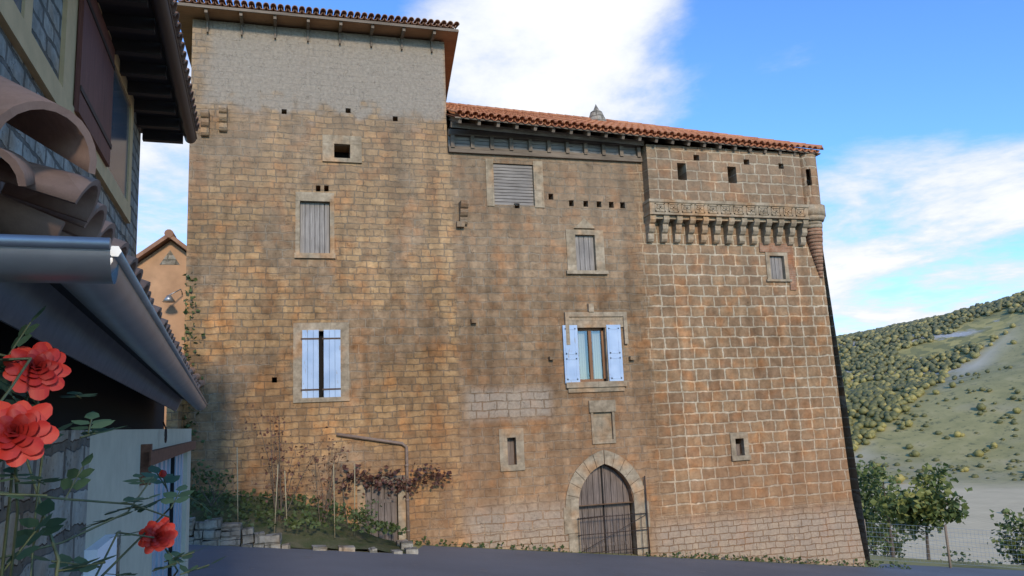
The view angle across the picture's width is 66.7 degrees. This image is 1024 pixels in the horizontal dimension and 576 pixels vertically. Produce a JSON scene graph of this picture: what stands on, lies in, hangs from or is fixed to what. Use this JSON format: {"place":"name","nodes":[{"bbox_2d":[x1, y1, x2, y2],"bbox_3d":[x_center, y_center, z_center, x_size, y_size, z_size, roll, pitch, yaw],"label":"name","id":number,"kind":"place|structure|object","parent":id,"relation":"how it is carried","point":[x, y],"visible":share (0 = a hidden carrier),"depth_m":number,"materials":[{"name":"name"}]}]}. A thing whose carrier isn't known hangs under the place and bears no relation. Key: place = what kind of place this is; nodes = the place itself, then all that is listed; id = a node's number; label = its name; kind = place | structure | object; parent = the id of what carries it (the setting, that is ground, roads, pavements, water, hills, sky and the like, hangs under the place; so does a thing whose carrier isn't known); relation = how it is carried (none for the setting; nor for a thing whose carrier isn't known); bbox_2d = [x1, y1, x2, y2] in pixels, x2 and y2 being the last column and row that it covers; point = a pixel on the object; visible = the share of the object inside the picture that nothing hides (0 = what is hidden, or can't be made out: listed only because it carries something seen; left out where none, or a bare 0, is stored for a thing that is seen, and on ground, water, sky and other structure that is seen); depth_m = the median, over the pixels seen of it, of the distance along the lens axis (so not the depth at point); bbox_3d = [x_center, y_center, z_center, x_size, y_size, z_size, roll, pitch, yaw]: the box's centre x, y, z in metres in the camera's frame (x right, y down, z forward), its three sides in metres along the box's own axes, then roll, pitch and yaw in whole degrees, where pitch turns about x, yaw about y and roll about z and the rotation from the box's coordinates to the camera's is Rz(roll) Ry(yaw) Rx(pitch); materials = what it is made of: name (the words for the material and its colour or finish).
{"place":"outdoors","nodes":[
{"label":"outdoors","id":0,"kind":"place"},
{"bbox_2d":[0,306,225,575],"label":"rose","id":1,"kind":"object","parent":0,"point":[37,371],"visible":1,"depth_m":1.49,"materials":[{"name":"red plant"}]},
{"bbox_2d":[136,0,1023,335],"label":"sky","id":2,"kind":"structure","parent":0,"point":[915,108],"materials":[{"name":"blue"}]},
{"bbox_2d":[188,545,1023,575],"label":"road","id":3,"kind":"structure","parent":0,"point":[424,561],"depth_m":15.38,"materials":[{"name":"grey asphalt"}]},
{"bbox_2d":[193,303,1023,570],"bbox_3d":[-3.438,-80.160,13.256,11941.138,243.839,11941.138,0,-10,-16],"label":"terrain","id":4,"kind":"structure","parent":0,"point":[998,491],"depth_m":429.88,"materials":[{"name":"green plant"}]},
{"bbox_2d":[0,0,183,256],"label":"house","id":5,"kind":"structure","parent":4,"relation":"on","point":[98,68],"depth_m":7.64,"materials":[{"name":"beige paint"}]},
{"bbox_2d":[0,75,200,388],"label":"roof tiles","id":6,"kind":"object","parent":5,"relation":"attached to","point":[37,199],"visible":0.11,"depth_m":1.69,"materials":[{"name":"brown ceramic"}]},
{"bbox_2d":[0,234,206,410],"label":"lean-to","id":7,"kind":"structure","parent":5,"relation":"attached to","point":[99,314],"depth_m":2.07,"materials":[{"name":"grey metal"}]},
{"bbox_2d":[151,0,199,143],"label":"house gutter","id":8,"kind":"object","parent":5,"relation":"attached to","point":[166,15],"visible":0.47,"depth_m":8.94,"materials":[{"name":"metal"}]},
{"bbox_2d":[0,321,195,575],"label":"garage wall","id":9,"kind":"structure","parent":4,"relation":"on","point":[126,452],"depth_m":4.07,"materials":[{"name":"stone"},{"name":"plaster"},{"name":"wood"}]},
{"bbox_2d":[163,422,166,442],"bbox_3d":[-2.604,1.083,5.832,0.033,0.158,0.112,0,-10,-16],"label":"hook","id":10,"kind":"object","parent":9,"relation":"attached to","point":[165,435],"visible":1,"depth_m":5.83,"materials":[{"name":"metal"}]},
{"bbox_2d":[136,229,186,428],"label":"buildings","id":11,"kind":"structure","parent":4,"relation":"on","point":[162,262],"depth_m":20.13,"materials":[{"name":"paint"}]},
{"bbox_2d":[166,353,204,428],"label":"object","id":12,"kind":"structure","parent":4,"relation":"on","point":[173,419],"depth_m":16.76,"materials":[{"name":"stone"}]},
{"bbox_2d":[189,491,404,552],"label":"garden soil","id":13,"kind":"structure","parent":4,"relation":"on","point":[308,537],"depth_m":16.49,"materials":[{"name":"green plant"}]},
{"bbox_2d":[189,517,417,553],"bbox_3d":[-4.541,5.121,16.147,4.961,1.174,1.868,0,-10,-16],"label":"garden edging","id":14,"kind":"object","parent":4,"relation":"on","point":[211,533],"visible":0.7,"depth_m":15.18,"materials":[{"name":"grey stone"}]},
{"bbox_2d":[182,19,870,566],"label":"castle walls","id":15,"kind":"structure","parent":4,"relation":"on","point":[410,281],"depth_m":19.77,"materials":[{"name":"brown stone"}]},
{"bbox_2d":[176,2,458,99],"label":"roof eaves","id":16,"kind":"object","parent":15,"relation":"on","point":[190,12],"depth_m":19.61,"materials":[{"name":"brown wood"}]},
{"bbox_2d":[175,0,459,28],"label":"roof tiles","id":17,"kind":"object","parent":16,"relation":"on","point":[397,19],"visible":0.43,"depth_m":19.48,"materials":[{"name":"tile"}]},
{"bbox_2d":[336,433,409,540],"bbox_3d":[-3.245,4.795,18.203,1.684,2.855,0.100,0,-10,-16],"label":"drain pipe","id":18,"kind":"object","parent":15,"relation":"attached to","point":[407,499],"visible":0.91,"depth_m":18.37,"materials":[{"name":"grey metal"}]},
{"bbox_2d":[200,104,825,555],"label":"castle dressings","id":19,"kind":"structure","parent":15,"relation":"attached to","point":[806,218],"depth_m":20.43,"materials":[{"name":"beige stone"}]},
{"bbox_2d":[272,152,782,555],"bbox_3d":[1.140,2.644,20.163,14.096,14.484,0.738,0,-10,-16],"label":"castle joinery","id":20,"kind":"object","parent":15,"relation":"in","point":[606,528],"visible":0.67,"depth_m":19.91,"materials":[{"name":"wood"}]},
{"bbox_2d":[446,113,820,162],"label":"roof eaves","id":21,"kind":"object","parent":15,"relation":"on","point":[467,135],"depth_m":20.86,"materials":[{"name":"brown wood"}]},
{"bbox_2d":[589,104,606,120],"bbox_3d":[2.746,-5.575,25.403,0.710,0.920,0.647,0,-10,-16],"label":"ridge stump","id":22,"kind":"object","parent":21,"relation":"on","point":[596,113],"visible":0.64,"depth_m":25.19,"materials":[{"name":"grey stone"}]},
{"bbox_2d":[446,102,823,152],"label":"roof tiles","id":23,"kind":"object","parent":21,"relation":"on","point":[523,116],"visible":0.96,"depth_m":21.74,"materials":[{"name":"ceramic"}]},
{"bbox_2d":[181,271,911,568],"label":"garden plants","id":24,"kind":"object","parent":4,"relation":"on","point":[362,517],"visible":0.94,"depth_m":16.92,"materials":[{"name":"green plant"}]},
{"bbox_2d":[836,291,1023,483],"bbox_3d":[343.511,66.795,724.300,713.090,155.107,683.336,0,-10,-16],"label":"woods","id":25,"kind":"object","parent":4,"relation":"on","point":[871,396],"visible":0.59,"depth_m":600.78,"materials":[{"name":"green plant"}]},
{"bbox_2d":[853,365,1023,513],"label":"scrub","id":26,"kind":"object","parent":4,"relation":"on","point":[1013,421],"visible":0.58,"depth_m":430.99,"materials":[{"name":"green plant"}]},
{"bbox_2d":[856,456,1023,565],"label":"trees","id":27,"kind":"object","parent":4,"relation":"on","point":[904,508],"visible":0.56,"depth_m":29.02,"materials":[{"name":"green plant"}]},
{"bbox_2d":[864,519,1023,567],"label":"fence","id":28,"kind":"object","parent":4,"relation":"on","point":[947,545],"visible":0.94,"depth_m":23.32,"materials":[{"name":"silver metal"}]}
]}

